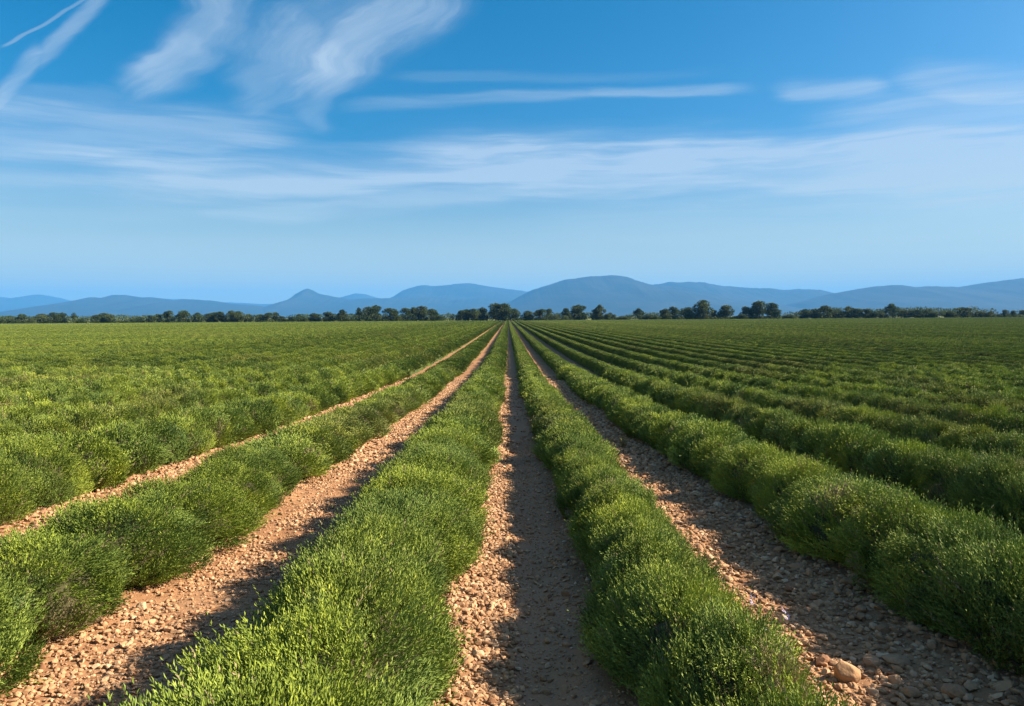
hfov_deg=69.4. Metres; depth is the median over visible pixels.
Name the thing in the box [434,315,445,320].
bushy tree
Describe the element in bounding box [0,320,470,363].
lavender row
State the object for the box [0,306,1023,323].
scrub
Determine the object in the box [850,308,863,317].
distant tree
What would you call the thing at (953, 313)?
distant tree
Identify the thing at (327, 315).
distant tree
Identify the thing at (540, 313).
distant tree
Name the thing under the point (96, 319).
distant tree
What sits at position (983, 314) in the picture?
bushy tree
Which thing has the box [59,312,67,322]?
distant tree
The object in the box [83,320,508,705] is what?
lavender row
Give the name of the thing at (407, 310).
distant tree
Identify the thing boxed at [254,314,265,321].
distant tree
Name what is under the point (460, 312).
distant tree
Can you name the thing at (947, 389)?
lavender row
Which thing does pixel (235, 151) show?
sky
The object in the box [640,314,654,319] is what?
bushy tree
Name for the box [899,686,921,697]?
stone
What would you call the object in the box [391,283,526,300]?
hills
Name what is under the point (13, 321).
bushy tree
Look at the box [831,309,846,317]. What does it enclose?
distant tree
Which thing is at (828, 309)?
distant tree
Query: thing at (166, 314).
distant tree
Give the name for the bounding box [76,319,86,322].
bushy tree
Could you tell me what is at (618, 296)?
hills
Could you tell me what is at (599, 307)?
pine tree
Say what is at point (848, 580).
stone
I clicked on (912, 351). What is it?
lavender row
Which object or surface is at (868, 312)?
distant tree
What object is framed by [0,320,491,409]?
lavender row
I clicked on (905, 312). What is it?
distant tree
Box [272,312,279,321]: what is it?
distant tree
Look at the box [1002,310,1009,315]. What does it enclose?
distant tree
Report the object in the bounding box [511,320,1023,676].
lavender row
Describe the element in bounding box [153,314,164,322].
distant tree
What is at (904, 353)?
lavender row
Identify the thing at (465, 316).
distant tree
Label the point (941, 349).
lavender row
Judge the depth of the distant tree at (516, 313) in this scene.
467.49 m
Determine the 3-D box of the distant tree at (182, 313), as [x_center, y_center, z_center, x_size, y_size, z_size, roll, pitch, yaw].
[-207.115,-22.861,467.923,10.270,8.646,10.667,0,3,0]
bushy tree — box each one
[11,318,20,323]
[27,316,36,322]
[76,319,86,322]
[300,317,309,321]
[344,317,354,320]
[394,315,401,320]
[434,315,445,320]
[551,314,568,319]
[603,312,615,319]
[615,316,631,319]
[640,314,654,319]
[650,316,661,319]
[689,312,698,318]
[734,314,747,318]
[782,314,798,318]
[870,311,884,317]
[930,311,950,317]
[979,311,992,316]
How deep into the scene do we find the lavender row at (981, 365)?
41.82 m
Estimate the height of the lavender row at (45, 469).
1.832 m
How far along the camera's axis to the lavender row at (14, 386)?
31.41 m
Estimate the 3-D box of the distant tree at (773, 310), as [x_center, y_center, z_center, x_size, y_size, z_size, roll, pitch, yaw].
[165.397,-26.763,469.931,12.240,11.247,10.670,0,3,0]
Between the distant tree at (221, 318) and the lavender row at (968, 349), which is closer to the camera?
the lavender row at (968, 349)
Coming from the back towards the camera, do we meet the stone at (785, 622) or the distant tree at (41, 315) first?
the distant tree at (41, 315)
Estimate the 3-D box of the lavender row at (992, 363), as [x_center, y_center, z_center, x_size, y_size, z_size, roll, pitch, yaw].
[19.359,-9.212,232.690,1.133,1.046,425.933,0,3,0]
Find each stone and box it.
[136,602,146,610]
[473,650,484,656]
[690,491,699,495]
[779,614,789,624]
[833,660,860,683]
[839,577,855,585]
[882,654,911,665]
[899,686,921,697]
[941,683,968,699]
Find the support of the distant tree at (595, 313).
on the ground
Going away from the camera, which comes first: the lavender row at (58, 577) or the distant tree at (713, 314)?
the lavender row at (58, 577)
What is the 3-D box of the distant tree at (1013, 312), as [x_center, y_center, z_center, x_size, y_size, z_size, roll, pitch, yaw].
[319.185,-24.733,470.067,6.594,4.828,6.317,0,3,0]
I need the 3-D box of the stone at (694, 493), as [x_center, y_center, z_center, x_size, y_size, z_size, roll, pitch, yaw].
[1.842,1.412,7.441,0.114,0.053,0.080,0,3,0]
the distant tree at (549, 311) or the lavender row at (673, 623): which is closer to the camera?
the lavender row at (673, 623)
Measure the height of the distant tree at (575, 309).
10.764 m
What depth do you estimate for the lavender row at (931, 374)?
31.29 m
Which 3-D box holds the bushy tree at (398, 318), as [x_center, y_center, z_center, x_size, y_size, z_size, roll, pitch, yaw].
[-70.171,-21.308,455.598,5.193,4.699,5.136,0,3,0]
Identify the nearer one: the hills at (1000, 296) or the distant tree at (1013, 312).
the distant tree at (1013, 312)
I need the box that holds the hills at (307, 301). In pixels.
[262,289,509,317]
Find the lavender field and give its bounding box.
[0,317,1023,361]
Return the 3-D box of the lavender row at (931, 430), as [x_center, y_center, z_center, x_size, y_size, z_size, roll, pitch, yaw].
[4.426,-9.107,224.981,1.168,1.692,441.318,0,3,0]
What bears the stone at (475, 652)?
on the ground
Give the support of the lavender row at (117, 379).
on the ground
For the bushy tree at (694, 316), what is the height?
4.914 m
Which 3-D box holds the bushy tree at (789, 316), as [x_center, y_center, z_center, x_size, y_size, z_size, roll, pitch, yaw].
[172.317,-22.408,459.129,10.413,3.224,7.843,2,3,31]
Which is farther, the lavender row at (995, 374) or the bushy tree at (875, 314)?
the bushy tree at (875, 314)
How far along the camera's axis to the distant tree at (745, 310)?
466.03 m
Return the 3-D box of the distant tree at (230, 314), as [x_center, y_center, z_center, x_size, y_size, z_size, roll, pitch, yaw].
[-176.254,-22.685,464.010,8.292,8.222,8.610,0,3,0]
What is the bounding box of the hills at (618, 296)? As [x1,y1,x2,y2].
[463,275,825,317]
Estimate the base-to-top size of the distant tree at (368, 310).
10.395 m
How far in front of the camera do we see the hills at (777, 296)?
13810.77 m
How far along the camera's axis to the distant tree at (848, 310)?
471.48 m
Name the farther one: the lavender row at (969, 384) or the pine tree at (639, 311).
the pine tree at (639, 311)
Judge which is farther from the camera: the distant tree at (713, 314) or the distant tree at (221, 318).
the distant tree at (713, 314)
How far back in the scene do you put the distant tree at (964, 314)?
470.10 m
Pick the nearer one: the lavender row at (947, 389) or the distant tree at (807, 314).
the lavender row at (947, 389)
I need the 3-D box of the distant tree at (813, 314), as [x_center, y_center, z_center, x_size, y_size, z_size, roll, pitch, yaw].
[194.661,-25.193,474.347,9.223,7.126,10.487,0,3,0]
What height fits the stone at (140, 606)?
0.048 m
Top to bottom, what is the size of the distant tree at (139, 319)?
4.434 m
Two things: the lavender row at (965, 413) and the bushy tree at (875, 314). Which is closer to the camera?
the lavender row at (965, 413)
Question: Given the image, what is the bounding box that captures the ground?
[0,316,1023,705]
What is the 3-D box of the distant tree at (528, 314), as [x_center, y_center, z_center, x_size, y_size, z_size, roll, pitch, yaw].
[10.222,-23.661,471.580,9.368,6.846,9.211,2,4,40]
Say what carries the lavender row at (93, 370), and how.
on the ground
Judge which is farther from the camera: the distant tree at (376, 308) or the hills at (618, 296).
the hills at (618, 296)
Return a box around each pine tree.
[594,304,605,319]
[633,308,643,319]
[884,303,899,317]
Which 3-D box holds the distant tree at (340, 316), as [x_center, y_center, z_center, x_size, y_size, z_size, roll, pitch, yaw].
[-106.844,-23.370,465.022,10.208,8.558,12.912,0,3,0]
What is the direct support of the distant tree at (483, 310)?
on the ground
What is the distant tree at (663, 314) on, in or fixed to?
on the ground
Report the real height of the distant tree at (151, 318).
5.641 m
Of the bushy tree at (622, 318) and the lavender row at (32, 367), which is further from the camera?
the bushy tree at (622, 318)
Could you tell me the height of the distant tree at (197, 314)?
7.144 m
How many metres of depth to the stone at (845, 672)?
3.10 m
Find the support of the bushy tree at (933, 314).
on the ground
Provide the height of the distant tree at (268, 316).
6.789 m
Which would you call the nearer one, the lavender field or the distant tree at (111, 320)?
the lavender field
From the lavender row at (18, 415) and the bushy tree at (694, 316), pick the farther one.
the bushy tree at (694, 316)
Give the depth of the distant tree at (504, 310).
464.94 m
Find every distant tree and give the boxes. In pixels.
[15,314,29,323]
[35,313,48,322]
[47,312,61,322]
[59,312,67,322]
[90,315,103,322]
[97,313,109,322]
[106,314,117,322]
[135,317,144,322]
[145,315,157,322]
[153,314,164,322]
[161,310,174,322]
[175,310,189,321]
[191,312,204,321]
[204,313,215,321]
[213,311,227,321]
[226,311,234,321]
[232,311,245,321]
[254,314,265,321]
[262,312,273,321]
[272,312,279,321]
[277,316,286,321]
[287,317,295,321]
[309,313,320,321]
[323,312,334,320]
[335,309,347,320]
[355,308,363,320]
[360,307,376,320]
[371,305,381,320]
[381,308,399,320]
[400,308,411,320]
[409,307,416,320]
[414,306,427,320]
[426,309,439,320]
[455,310,462,320]
[462,309,470,320]
[466,308,480,320]
[478,307,488,320]
[488,303,502,319]
[498,303,511,320]
[509,308,520,320]
[520,311,535,320]
[534,309,548,319]
[546,308,552,319]
[561,308,571,319]
[569,305,586,319]
[591,309,601,319]
[659,308,670,318]
[667,306,678,318]
[681,307,694,318]
[692,300,713,318]
[710,309,717,318]
[717,304,734,318]
[738,306,750,318]
[748,306,760,318]
[750,300,766,318]
[764,302,781,318]
[798,309,812,318]
[810,309,822,317]
[817,305,834,317]
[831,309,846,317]
[841,306,855,317]
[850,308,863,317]
[862,309,872,317]
[897,310,910,317]
[907,309,923,317]
[923,309,938,317]
[943,311,959,317]
[956,307,972,316]
[970,311,984,316]
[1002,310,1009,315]
[1010,310,1018,316]
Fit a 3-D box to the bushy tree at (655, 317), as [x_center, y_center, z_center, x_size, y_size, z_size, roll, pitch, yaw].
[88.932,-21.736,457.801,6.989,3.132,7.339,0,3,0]
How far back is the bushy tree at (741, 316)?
456.80 m
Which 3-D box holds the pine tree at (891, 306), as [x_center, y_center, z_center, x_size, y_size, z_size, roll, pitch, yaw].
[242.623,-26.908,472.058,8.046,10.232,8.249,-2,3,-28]
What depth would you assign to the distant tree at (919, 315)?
468.42 m
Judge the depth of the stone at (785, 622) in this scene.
3.84 m
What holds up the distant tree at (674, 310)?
on the ground
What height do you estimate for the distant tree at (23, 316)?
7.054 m
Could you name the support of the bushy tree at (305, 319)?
on the ground
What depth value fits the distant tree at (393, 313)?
462.11 m
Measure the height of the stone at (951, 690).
0.062 m
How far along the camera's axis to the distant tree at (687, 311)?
468.43 m
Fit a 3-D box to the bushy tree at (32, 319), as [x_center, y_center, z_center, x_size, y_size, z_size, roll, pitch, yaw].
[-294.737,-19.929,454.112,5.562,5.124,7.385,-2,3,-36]
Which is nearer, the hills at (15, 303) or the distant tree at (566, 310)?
the distant tree at (566, 310)
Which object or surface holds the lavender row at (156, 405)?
on the ground
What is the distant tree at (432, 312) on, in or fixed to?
on the ground
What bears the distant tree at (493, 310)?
on the ground
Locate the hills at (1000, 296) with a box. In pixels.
[784,278,1023,315]
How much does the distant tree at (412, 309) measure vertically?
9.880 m
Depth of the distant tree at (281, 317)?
465.72 m
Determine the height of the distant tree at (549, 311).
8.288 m
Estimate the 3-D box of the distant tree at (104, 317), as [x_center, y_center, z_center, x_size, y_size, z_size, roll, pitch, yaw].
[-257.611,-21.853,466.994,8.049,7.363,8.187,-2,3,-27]
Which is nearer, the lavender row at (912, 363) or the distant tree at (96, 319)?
the lavender row at (912, 363)
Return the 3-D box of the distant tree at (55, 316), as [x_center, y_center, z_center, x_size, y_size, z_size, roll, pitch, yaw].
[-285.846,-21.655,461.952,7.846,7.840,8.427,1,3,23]
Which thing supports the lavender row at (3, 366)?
on the ground
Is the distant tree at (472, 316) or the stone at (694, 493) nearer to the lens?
the stone at (694, 493)
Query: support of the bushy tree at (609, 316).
on the ground
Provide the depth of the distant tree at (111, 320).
466.46 m
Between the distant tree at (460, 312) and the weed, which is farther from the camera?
the distant tree at (460, 312)
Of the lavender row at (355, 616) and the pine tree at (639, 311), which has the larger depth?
the pine tree at (639, 311)
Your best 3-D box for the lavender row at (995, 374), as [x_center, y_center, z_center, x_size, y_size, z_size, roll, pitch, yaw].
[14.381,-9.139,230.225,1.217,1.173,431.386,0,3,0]
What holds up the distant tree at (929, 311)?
on the ground
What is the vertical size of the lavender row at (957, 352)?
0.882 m
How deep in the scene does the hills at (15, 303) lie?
20059.57 m
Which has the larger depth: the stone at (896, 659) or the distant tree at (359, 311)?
the distant tree at (359, 311)
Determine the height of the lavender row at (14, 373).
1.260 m
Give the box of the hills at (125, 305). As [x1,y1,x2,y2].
[0,295,285,318]
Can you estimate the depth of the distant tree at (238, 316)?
461.98 m
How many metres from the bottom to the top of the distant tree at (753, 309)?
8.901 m
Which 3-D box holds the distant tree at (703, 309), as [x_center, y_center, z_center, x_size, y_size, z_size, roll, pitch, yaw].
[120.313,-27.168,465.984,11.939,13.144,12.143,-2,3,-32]
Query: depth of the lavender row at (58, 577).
4.71 m
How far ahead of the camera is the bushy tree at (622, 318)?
460.56 m
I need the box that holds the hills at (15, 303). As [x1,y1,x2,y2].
[0,293,375,311]
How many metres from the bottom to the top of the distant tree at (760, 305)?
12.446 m
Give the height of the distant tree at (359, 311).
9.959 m
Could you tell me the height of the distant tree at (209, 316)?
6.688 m
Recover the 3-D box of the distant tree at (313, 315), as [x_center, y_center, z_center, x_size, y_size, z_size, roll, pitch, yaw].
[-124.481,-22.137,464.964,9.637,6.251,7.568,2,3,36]
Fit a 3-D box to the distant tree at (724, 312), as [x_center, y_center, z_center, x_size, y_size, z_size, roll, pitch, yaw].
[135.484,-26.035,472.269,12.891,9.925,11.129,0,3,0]
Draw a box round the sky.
[0,0,1023,303]
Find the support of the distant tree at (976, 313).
on the ground
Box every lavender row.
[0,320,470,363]
[0,320,473,369]
[0,320,476,372]
[0,320,479,378]
[0,320,482,386]
[0,320,485,391]
[0,320,488,396]
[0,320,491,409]
[0,320,494,435]
[0,320,497,448]
[0,320,500,524]
[0,320,504,702]
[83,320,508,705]
[508,320,858,705]
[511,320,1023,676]
[514,320,1023,537]
[517,320,1023,466]
[520,320,1023,436]
[523,320,1023,414]
[525,320,1023,401]
[528,320,1023,393]
[531,320,1023,386]
[534,320,1023,381]
[537,320,1023,375]
[540,320,1023,370]
[543,320,1023,368]
[546,320,1023,363]
[549,320,1023,360]
[553,320,1023,358]
[556,320,1023,356]
[559,320,1023,354]
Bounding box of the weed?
[619,434,628,446]
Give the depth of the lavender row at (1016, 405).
20.50 m
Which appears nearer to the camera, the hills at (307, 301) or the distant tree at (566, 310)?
the distant tree at (566, 310)
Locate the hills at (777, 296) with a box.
[654,282,832,304]
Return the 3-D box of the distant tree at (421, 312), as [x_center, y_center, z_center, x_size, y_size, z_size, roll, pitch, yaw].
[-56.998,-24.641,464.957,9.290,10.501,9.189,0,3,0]
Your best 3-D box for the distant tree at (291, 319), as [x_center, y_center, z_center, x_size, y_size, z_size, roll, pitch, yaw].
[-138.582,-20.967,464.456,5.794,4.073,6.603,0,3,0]
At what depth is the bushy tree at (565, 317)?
458.61 m
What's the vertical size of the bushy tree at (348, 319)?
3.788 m
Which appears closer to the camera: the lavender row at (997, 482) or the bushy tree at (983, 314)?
the lavender row at (997, 482)

